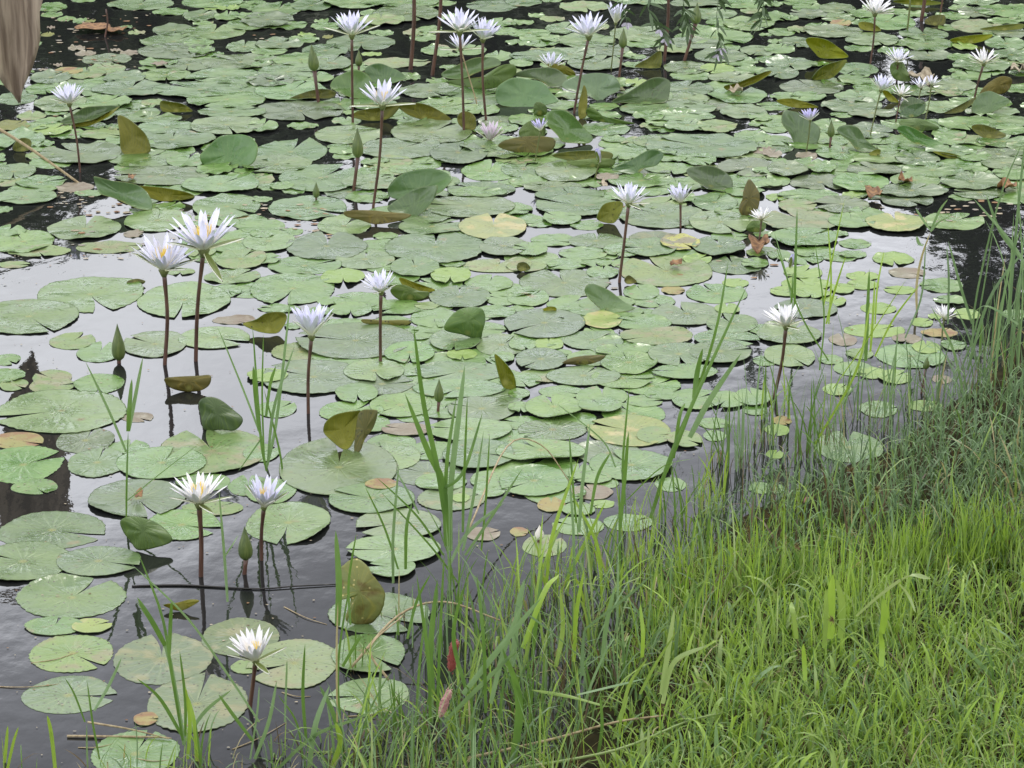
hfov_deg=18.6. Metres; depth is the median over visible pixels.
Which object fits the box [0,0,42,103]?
dead hanging leaf
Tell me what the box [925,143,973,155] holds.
lily pad
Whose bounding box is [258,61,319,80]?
lily pad
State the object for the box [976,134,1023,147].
lily pad
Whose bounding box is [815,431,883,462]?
lily pad
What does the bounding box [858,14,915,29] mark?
lily pad
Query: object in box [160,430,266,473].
lily pad
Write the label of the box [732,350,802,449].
grass spray
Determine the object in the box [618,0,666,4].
lily pad
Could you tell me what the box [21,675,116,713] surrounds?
lily pad
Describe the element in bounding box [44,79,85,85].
lily pad
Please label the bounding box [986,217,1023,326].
grass spray
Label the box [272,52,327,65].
lily pad
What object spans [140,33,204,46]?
lily pad
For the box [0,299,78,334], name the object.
lily pad
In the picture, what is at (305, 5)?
lily pad
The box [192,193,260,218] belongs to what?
lily pad
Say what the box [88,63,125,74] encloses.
lily pad
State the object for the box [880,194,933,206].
lily pad
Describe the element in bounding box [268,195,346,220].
lily pad
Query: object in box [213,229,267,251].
lily pad
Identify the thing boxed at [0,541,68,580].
lily pad
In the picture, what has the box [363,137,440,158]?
lily pad
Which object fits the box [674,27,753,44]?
lily pad
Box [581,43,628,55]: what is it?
lily pad
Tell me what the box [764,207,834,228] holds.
lily pad
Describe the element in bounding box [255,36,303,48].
lily pad
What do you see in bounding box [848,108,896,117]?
lily pad
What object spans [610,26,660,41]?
lily pad
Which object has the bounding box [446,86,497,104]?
lily pad
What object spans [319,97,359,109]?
lily pad
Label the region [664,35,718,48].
lily pad
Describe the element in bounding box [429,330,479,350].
lily pad
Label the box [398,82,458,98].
lily pad
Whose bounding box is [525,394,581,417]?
lily pad
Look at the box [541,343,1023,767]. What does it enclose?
ground
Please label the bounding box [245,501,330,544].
lily pad
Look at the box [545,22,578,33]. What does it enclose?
lily pad
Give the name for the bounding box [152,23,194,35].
lily pad
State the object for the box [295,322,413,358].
lily pad
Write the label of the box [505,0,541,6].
lily pad
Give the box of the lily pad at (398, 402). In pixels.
[369,392,431,416]
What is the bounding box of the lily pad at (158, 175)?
[114,165,209,184]
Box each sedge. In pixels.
[790,526,850,580]
[815,599,947,756]
[840,449,895,717]
[859,467,928,732]
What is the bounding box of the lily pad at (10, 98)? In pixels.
[0,90,37,104]
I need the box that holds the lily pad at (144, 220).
[124,208,191,231]
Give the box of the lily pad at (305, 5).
[290,0,331,10]
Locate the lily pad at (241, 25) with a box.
[225,20,272,29]
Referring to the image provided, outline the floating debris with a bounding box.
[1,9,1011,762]
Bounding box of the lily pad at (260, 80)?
[246,73,293,86]
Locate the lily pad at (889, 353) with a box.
[876,344,944,367]
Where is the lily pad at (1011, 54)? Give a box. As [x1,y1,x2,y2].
[993,47,1023,60]
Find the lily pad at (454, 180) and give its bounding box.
[448,176,459,186]
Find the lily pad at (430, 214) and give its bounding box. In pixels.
[402,208,450,223]
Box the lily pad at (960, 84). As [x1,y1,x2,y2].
[932,77,976,90]
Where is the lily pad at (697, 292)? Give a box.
[686,283,747,303]
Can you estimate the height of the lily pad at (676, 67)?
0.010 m
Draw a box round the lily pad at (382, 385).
[354,374,414,394]
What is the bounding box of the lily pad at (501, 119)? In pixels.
[477,115,520,125]
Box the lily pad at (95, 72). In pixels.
[67,66,106,78]
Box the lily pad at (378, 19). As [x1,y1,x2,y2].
[359,12,404,24]
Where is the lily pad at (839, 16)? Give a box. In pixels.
[821,13,854,21]
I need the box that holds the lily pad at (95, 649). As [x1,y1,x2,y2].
[28,635,113,672]
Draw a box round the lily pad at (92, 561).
[56,546,140,575]
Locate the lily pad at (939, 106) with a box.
[925,101,959,112]
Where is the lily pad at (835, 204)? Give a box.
[813,195,869,212]
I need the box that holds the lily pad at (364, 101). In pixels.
[346,98,396,108]
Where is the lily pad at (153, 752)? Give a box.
[90,730,179,767]
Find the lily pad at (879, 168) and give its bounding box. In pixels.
[847,161,901,174]
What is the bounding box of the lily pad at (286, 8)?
[252,1,300,14]
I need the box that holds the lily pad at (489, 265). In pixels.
[463,257,531,272]
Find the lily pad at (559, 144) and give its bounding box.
[551,137,565,148]
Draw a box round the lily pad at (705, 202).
[691,193,737,210]
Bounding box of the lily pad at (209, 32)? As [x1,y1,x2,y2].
[181,24,245,39]
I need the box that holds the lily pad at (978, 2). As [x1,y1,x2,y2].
[953,0,998,5]
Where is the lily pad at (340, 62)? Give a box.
[317,54,350,69]
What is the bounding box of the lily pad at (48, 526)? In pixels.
[0,511,105,547]
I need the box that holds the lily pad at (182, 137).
[144,128,215,148]
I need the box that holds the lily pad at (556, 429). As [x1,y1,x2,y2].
[518,419,586,439]
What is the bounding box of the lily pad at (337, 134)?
[315,125,379,143]
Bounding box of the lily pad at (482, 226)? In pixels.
[458,213,526,238]
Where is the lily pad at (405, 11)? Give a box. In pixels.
[372,3,437,20]
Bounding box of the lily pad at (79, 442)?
[56,428,114,452]
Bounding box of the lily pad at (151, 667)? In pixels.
[113,633,212,684]
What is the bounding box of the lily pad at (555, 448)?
[496,438,584,459]
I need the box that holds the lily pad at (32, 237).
[0,229,53,252]
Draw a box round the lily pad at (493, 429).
[430,417,511,440]
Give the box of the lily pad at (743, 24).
[723,16,774,30]
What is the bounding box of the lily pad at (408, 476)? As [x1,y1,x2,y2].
[393,461,461,484]
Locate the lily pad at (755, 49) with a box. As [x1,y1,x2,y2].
[740,45,772,55]
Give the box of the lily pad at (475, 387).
[412,379,505,397]
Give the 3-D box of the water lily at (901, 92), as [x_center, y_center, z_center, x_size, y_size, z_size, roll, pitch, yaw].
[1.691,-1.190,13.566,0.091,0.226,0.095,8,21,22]
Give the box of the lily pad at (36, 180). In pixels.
[15,175,66,187]
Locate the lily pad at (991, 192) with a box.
[953,187,1005,199]
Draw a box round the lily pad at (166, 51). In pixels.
[137,43,213,58]
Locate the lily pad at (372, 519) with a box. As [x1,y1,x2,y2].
[356,508,440,535]
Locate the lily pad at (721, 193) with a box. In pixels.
[707,188,742,198]
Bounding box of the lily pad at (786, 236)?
[771,227,837,245]
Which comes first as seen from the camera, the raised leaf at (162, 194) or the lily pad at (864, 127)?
the raised leaf at (162, 194)
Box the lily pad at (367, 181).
[341,173,395,189]
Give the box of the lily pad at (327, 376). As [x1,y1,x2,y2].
[263,359,363,393]
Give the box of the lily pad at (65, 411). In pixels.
[0,389,126,433]
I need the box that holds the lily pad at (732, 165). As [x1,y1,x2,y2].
[717,157,774,176]
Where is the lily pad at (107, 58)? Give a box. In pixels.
[82,53,131,64]
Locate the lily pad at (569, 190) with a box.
[534,187,604,200]
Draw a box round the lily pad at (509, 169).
[501,161,539,176]
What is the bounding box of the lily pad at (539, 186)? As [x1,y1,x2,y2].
[523,180,582,191]
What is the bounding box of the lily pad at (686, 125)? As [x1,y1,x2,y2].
[664,118,709,130]
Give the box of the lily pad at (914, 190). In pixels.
[880,183,948,196]
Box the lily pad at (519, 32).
[507,29,550,36]
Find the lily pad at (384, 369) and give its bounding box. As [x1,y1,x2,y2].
[343,359,403,380]
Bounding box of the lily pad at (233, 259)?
[215,248,266,268]
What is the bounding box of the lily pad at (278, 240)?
[243,229,294,251]
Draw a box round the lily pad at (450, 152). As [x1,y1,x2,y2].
[430,141,487,163]
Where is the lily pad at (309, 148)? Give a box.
[257,137,327,163]
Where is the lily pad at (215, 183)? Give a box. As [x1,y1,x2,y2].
[181,173,258,191]
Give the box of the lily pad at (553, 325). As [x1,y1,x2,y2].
[504,308,585,337]
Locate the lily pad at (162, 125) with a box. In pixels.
[138,119,191,133]
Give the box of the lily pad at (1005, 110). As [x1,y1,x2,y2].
[965,106,1019,116]
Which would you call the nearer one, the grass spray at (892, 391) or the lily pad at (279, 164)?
the grass spray at (892, 391)
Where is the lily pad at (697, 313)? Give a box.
[651,302,721,324]
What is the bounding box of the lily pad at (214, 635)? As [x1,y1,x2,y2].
[201,617,279,656]
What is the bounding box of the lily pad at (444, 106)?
[417,96,477,114]
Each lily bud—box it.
[112,324,124,363]
[238,526,252,574]
[308,44,319,101]
[313,183,319,199]
[352,128,362,190]
[355,50,361,69]
[434,380,443,411]
[534,525,543,542]
[618,28,626,76]
[683,2,700,60]
[827,120,834,147]
[920,357,929,393]
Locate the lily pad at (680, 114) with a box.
[650,107,715,121]
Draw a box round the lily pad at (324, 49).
[302,43,347,54]
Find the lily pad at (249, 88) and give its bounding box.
[228,74,282,92]
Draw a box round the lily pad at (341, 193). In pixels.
[324,185,372,198]
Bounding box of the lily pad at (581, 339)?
[562,331,623,349]
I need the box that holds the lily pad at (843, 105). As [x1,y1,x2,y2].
[821,96,882,111]
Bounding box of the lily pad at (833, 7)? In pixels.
[819,2,855,13]
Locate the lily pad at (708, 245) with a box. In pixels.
[692,236,745,255]
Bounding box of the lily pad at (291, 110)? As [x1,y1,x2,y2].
[258,100,343,120]
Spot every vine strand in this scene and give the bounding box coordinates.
[610,1,634,31]
[639,0,674,50]
[672,0,700,45]
[704,0,731,70]
[748,0,776,35]
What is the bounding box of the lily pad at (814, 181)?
[790,174,841,189]
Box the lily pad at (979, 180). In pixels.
[940,171,1000,189]
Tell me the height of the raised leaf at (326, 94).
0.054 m
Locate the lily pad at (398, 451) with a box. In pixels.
[369,440,420,469]
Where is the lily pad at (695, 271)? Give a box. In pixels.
[618,256,712,286]
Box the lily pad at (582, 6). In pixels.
[559,0,609,12]
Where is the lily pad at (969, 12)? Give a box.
[956,7,994,17]
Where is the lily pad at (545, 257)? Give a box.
[504,252,558,263]
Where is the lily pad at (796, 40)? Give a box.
[778,36,808,47]
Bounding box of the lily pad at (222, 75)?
[185,67,257,82]
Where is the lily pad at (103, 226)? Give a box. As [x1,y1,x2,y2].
[47,215,121,239]
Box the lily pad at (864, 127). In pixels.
[854,121,892,138]
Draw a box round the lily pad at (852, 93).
[834,89,885,101]
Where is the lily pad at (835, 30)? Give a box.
[803,24,862,37]
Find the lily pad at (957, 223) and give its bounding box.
[924,212,984,229]
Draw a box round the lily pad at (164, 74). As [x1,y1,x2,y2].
[141,68,190,80]
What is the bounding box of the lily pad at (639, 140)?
[633,134,682,146]
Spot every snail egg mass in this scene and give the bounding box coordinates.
[438,688,452,717]
[447,639,459,674]
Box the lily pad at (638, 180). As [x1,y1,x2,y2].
[606,172,675,187]
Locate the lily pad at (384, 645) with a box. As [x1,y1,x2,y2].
[331,633,404,672]
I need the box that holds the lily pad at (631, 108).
[619,101,716,115]
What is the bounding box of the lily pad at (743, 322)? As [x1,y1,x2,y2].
[706,313,757,332]
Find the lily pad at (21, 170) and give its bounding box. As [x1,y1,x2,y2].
[0,163,35,179]
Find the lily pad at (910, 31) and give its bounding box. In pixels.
[899,27,948,39]
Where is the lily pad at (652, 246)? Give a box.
[625,237,676,256]
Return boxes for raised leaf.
[13,138,31,151]
[60,105,119,124]
[93,176,152,209]
[117,115,150,153]
[120,516,171,549]
[127,279,144,283]
[140,186,194,201]
[160,101,192,112]
[164,375,210,391]
[164,599,198,610]
[198,397,242,430]
[200,134,257,165]
[243,312,286,333]
[285,89,335,100]
[323,410,359,449]
[330,70,372,98]
[341,558,384,623]
[344,210,410,223]
[354,106,399,120]
[354,409,377,451]
[361,319,410,324]
[364,63,405,83]
[387,185,437,215]
[388,168,452,198]
[390,284,429,300]
[399,102,450,119]
[399,277,434,291]
[441,57,500,78]
[444,307,484,338]
[446,64,516,88]
[457,111,475,129]
[494,354,515,388]
[495,78,558,106]
[498,136,555,153]
[515,67,566,87]
[517,262,530,271]
[519,117,545,136]
[533,102,546,115]
[543,306,556,310]
[546,109,592,143]
[547,63,575,75]
[552,150,612,159]
[562,73,620,100]
[562,355,604,364]
[567,158,614,167]
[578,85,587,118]
[585,284,634,312]
[586,107,634,123]
[597,201,622,222]
[611,77,669,103]
[612,149,663,173]
[624,275,636,283]
[635,50,661,68]
[686,165,732,189]
[724,71,771,90]
[739,179,759,214]
[746,220,765,232]
[776,98,817,107]
[782,110,819,143]
[806,37,847,58]
[812,60,846,79]
[837,125,876,151]
[858,21,880,31]
[869,149,880,155]
[883,90,898,102]
[890,62,910,81]
[893,0,943,5]
[897,125,943,145]
[898,118,938,130]
[899,103,924,117]
[900,97,925,110]
[924,15,945,25]
[932,151,958,158]
[945,97,975,113]
[950,34,992,43]
[972,91,1009,114]
[972,124,1005,138]
[980,24,1023,30]
[980,76,1011,93]
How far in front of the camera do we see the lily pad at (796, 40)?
15.06 m
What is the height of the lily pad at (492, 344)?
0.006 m
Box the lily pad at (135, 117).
[124,110,181,122]
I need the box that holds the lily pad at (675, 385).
[621,376,680,394]
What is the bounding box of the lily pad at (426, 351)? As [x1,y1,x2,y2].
[384,341,434,362]
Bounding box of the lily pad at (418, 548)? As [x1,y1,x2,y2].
[346,534,440,563]
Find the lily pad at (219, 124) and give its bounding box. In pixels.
[190,115,263,134]
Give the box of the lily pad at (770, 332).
[756,321,821,343]
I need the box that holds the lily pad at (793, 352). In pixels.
[764,344,814,366]
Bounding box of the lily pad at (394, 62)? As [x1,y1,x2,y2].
[363,57,430,67]
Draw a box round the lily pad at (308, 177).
[278,164,363,191]
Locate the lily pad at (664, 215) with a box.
[619,202,707,228]
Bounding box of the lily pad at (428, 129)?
[391,119,471,142]
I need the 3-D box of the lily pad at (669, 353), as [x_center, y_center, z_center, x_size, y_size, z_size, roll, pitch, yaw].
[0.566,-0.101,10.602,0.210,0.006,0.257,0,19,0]
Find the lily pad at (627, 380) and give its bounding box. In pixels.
[591,371,654,388]
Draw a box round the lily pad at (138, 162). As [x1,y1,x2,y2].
[129,160,171,167]
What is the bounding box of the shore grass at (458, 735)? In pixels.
[1,461,781,767]
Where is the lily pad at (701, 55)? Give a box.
[694,47,747,62]
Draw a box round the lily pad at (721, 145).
[645,133,758,157]
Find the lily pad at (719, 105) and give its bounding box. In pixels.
[685,99,727,110]
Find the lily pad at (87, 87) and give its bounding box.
[53,81,107,95]
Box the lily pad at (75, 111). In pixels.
[65,109,115,120]
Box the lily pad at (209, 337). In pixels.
[178,326,249,348]
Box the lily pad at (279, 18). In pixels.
[241,10,293,26]
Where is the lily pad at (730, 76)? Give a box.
[708,71,754,82]
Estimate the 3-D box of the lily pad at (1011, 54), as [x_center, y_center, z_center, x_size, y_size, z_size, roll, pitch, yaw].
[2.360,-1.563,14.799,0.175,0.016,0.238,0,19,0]
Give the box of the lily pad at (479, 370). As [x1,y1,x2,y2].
[415,361,498,379]
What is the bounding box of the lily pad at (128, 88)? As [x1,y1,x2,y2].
[91,79,170,95]
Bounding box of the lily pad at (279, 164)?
[242,154,312,173]
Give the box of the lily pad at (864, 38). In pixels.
[845,32,898,45]
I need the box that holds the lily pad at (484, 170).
[461,159,517,180]
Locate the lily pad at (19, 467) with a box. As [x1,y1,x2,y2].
[0,446,64,483]
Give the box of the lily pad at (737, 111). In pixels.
[720,103,767,118]
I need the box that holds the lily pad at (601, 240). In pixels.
[568,233,622,248]
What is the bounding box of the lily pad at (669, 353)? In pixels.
[648,342,707,365]
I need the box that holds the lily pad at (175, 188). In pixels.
[143,177,187,190]
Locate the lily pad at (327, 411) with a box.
[319,400,383,418]
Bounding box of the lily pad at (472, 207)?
[426,194,515,216]
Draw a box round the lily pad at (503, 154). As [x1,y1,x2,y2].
[479,145,520,158]
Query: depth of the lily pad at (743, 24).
15.42 m
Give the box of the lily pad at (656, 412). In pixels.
[601,403,665,419]
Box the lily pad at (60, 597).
[15,573,126,617]
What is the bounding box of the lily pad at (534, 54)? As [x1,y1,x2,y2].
[509,49,567,61]
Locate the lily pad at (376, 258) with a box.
[335,249,394,268]
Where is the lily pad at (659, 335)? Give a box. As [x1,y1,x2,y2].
[619,326,692,344]
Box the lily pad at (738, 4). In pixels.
[719,0,767,8]
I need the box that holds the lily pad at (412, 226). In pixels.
[398,218,462,234]
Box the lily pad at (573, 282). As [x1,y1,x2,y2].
[519,269,609,296]
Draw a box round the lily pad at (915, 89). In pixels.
[890,85,934,95]
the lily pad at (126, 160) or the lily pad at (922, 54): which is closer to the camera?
the lily pad at (126, 160)
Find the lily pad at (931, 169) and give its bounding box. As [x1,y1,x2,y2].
[901,161,963,176]
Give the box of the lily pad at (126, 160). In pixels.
[107,149,178,166]
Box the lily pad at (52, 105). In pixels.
[33,95,86,111]
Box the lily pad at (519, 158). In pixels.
[516,152,554,163]
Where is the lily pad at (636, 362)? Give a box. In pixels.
[600,350,657,373]
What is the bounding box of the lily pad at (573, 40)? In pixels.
[557,33,613,47]
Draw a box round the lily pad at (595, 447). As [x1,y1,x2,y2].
[577,440,640,462]
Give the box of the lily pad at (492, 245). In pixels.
[480,236,528,254]
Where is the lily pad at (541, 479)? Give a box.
[499,464,568,495]
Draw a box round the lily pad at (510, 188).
[447,181,515,195]
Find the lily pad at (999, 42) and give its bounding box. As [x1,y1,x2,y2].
[984,35,1023,49]
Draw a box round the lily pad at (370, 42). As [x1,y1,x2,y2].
[326,34,394,50]
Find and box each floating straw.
[0,684,55,687]
[31,652,76,663]
[232,723,284,749]
[284,606,326,624]
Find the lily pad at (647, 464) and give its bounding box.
[589,449,672,480]
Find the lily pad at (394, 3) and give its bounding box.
[361,0,438,6]
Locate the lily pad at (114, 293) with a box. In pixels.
[37,276,143,312]
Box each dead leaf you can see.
[74,22,110,29]
[108,26,127,31]
[134,487,142,497]
[597,178,607,185]
[670,258,681,265]
[728,84,742,92]
[748,234,769,253]
[865,185,882,198]
[898,171,912,181]
[908,67,933,84]
[997,177,1016,187]
[1010,62,1023,71]
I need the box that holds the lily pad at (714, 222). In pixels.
[689,210,749,233]
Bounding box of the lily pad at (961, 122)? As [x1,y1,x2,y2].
[937,116,989,129]
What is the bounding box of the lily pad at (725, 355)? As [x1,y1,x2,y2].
[690,340,751,362]
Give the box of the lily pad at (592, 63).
[567,55,622,69]
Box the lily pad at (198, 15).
[182,9,216,20]
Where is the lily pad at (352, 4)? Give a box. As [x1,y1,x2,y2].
[323,0,385,8]
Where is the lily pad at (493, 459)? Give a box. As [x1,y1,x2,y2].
[442,438,514,467]
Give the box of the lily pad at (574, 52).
[545,46,596,60]
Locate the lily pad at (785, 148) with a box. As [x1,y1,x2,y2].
[756,140,794,153]
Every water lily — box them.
[51,83,84,171]
[132,233,198,364]
[166,208,244,361]
[169,471,231,576]
[227,624,286,708]
[245,474,288,560]
[290,302,333,413]
[323,10,379,122]
[349,78,415,207]
[361,269,396,361]
[429,7,490,129]
[439,33,480,103]
[469,17,501,120]
[475,120,504,140]
[531,118,546,160]
[537,52,566,67]
[565,11,607,113]
[594,148,601,179]
[607,2,627,69]
[611,181,649,282]
[668,183,693,227]
[749,207,772,240]
[763,303,807,398]
[789,253,793,267]
[799,108,819,151]
[861,0,894,63]
[870,74,895,134]
[885,47,913,80]
[892,84,912,121]
[912,77,928,98]
[925,75,940,118]
[934,304,957,339]
[969,47,999,96]
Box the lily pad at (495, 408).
[448,396,515,419]
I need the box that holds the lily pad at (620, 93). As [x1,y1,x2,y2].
[617,86,672,104]
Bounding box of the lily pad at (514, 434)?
[493,430,543,447]
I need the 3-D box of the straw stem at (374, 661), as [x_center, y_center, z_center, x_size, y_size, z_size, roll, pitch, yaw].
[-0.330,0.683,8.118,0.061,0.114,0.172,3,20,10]
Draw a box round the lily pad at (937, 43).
[900,34,952,50]
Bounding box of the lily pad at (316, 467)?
[279,437,397,494]
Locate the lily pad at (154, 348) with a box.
[124,331,186,357]
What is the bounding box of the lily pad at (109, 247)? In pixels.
[76,240,141,253]
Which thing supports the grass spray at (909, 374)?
on the water
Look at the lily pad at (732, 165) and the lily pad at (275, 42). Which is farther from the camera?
the lily pad at (275, 42)
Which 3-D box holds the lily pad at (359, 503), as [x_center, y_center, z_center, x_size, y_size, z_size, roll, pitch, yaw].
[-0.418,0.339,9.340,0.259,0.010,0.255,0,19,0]
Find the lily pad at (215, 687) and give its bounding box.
[147,672,247,733]
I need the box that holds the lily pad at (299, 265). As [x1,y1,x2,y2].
[268,256,341,273]
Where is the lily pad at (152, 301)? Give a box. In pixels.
[137,281,230,317]
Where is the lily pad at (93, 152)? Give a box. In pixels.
[39,142,121,162]
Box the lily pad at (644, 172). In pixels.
[622,168,670,179]
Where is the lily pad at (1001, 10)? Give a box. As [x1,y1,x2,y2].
[975,4,1023,16]
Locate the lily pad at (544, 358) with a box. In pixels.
[515,347,566,369]
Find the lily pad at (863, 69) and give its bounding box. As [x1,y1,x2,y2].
[840,62,878,75]
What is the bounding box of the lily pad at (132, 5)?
[107,0,173,10]
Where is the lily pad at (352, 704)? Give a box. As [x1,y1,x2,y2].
[328,677,408,713]
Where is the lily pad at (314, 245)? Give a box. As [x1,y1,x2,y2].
[287,231,367,259]
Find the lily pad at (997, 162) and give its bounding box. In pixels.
[980,155,1021,169]
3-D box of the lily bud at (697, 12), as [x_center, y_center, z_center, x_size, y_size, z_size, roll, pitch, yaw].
[0.844,-1.631,14.656,0.085,0.321,0.046,0,19,0]
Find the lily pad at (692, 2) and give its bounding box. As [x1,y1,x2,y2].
[670,0,731,6]
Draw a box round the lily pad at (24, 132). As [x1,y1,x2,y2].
[0,127,44,147]
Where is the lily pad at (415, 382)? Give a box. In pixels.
[388,379,433,397]
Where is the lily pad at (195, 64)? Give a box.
[164,58,211,70]
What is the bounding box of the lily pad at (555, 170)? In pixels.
[535,160,597,181]
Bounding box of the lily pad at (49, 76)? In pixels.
[30,69,70,83]
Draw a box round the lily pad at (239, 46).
[226,40,258,51]
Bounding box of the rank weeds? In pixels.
[655,287,1023,589]
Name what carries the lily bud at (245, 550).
on the water
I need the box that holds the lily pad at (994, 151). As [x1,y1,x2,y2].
[976,148,1022,157]
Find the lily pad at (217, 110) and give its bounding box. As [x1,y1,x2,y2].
[198,105,266,116]
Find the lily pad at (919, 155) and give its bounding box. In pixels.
[895,150,940,165]
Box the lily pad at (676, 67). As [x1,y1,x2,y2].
[663,61,706,74]
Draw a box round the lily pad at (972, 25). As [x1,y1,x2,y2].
[951,19,1001,32]
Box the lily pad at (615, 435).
[587,414,670,446]
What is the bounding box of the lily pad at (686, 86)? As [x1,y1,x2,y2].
[670,80,713,94]
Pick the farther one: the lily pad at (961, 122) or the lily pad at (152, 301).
the lily pad at (961, 122)
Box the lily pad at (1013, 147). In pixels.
[1000,145,1023,156]
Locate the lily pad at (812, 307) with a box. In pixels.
[774,298,837,317]
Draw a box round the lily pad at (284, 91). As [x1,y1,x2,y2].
[255,80,326,99]
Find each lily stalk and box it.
[104,9,107,36]
[409,0,415,69]
[431,0,442,74]
[663,0,669,60]
[906,0,910,29]
[919,0,925,20]
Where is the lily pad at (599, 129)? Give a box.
[583,122,629,135]
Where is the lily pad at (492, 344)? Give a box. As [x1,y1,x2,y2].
[476,333,525,354]
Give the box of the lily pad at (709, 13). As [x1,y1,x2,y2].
[680,7,736,19]
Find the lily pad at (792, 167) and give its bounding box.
[767,160,807,175]
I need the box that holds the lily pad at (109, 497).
[88,479,184,516]
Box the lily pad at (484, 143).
[459,139,502,151]
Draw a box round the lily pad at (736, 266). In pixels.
[708,255,761,274]
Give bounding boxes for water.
[0,0,1023,767]
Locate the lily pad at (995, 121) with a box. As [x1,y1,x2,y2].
[970,113,1023,127]
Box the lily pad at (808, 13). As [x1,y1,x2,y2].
[790,8,826,18]
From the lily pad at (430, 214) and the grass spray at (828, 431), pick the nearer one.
the grass spray at (828, 431)
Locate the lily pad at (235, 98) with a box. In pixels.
[186,90,264,107]
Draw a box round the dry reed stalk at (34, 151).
[0,128,78,181]
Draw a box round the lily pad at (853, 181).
[833,172,889,190]
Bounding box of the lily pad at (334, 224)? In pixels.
[317,214,370,234]
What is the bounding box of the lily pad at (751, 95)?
[707,87,766,103]
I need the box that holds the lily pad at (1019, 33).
[992,29,1023,37]
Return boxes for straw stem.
[67,735,170,738]
[87,721,168,738]
[351,601,499,667]
[369,615,402,680]
[467,715,665,759]
[469,438,571,527]
[518,712,722,767]
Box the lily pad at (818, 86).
[779,79,843,93]
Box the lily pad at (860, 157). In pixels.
[853,151,913,162]
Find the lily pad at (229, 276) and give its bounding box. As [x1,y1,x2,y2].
[204,268,260,283]
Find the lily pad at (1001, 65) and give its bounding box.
[952,58,1010,71]
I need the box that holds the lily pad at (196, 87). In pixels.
[152,81,244,97]
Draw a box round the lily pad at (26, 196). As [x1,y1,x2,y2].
[0,189,56,203]
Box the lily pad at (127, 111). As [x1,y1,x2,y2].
[114,104,159,116]
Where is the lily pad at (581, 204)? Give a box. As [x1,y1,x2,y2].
[536,194,614,215]
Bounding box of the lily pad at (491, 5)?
[466,0,518,11]
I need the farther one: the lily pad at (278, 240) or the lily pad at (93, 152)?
the lily pad at (93, 152)
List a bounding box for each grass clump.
[4,726,17,767]
[47,716,56,767]
[65,553,259,760]
[86,358,195,516]
[218,296,293,470]
[219,494,237,601]
[254,560,540,767]
[335,531,361,760]
[365,326,522,582]
[510,570,615,681]
[513,577,705,758]
[545,425,693,599]
[556,265,745,518]
[716,652,759,680]
[775,215,797,304]
[776,200,919,444]
[789,574,930,741]
[905,142,1023,402]
[915,200,953,308]
[953,638,999,685]
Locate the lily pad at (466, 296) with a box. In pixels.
[429,285,490,306]
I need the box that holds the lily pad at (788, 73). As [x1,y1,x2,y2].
[760,66,798,78]
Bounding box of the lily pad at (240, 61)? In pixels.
[201,53,279,68]
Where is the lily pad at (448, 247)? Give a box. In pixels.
[384,230,483,262]
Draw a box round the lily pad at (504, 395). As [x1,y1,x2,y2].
[457,387,522,407]
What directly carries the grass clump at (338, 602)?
on the water
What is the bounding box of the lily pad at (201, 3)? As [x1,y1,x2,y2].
[182,0,242,7]
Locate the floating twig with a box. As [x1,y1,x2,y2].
[132,584,335,589]
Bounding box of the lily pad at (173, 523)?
[149,509,220,540]
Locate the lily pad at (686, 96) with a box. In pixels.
[669,92,709,103]
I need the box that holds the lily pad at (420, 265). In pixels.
[390,256,438,275]
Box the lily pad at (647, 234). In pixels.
[629,231,679,239]
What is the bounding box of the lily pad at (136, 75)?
[103,70,145,82]
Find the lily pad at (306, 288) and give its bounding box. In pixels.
[250,272,334,304]
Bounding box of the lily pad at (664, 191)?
[636,186,671,195]
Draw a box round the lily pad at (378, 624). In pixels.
[327,592,430,633]
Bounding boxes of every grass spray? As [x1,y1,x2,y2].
[177,713,210,767]
[260,724,297,767]
[339,607,384,677]
[376,676,432,756]
[381,573,416,636]
[412,578,452,664]
[423,505,487,625]
[432,656,494,729]
[455,550,524,653]
[478,524,563,621]
[497,641,549,736]
[521,509,586,609]
[543,570,607,668]
[568,479,645,578]
[573,538,652,624]
[617,467,661,546]
[651,450,708,531]
[691,434,728,509]
[698,390,745,469]
[712,376,772,473]
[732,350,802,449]
[761,361,792,418]
[780,363,831,463]
[802,337,881,449]
[828,312,900,422]
[845,333,931,435]
[879,323,932,413]
[892,332,952,421]
[923,324,1022,399]
[952,278,1023,402]
[969,278,1018,355]
[984,256,1023,375]
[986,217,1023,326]
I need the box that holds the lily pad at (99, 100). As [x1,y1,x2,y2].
[75,94,132,107]
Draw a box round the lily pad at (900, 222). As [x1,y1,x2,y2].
[865,212,926,231]
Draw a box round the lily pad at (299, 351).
[271,342,313,360]
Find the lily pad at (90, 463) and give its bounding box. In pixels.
[68,447,122,477]
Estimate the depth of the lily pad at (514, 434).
9.85 m
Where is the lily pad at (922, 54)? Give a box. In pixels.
[906,48,951,60]
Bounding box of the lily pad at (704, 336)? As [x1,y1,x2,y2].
[694,328,759,345]
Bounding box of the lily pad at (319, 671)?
[246,639,335,688]
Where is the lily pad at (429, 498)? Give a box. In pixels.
[417,487,484,510]
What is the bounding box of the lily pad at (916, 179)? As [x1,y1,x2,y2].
[890,172,939,187]
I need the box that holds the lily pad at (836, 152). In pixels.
[816,145,865,159]
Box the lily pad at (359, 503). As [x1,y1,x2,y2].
[329,483,414,512]
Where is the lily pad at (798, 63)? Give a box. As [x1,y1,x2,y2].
[765,54,817,69]
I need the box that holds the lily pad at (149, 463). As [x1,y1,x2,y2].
[116,446,206,478]
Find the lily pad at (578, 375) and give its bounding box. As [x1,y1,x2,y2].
[546,366,620,385]
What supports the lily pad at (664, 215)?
on the water

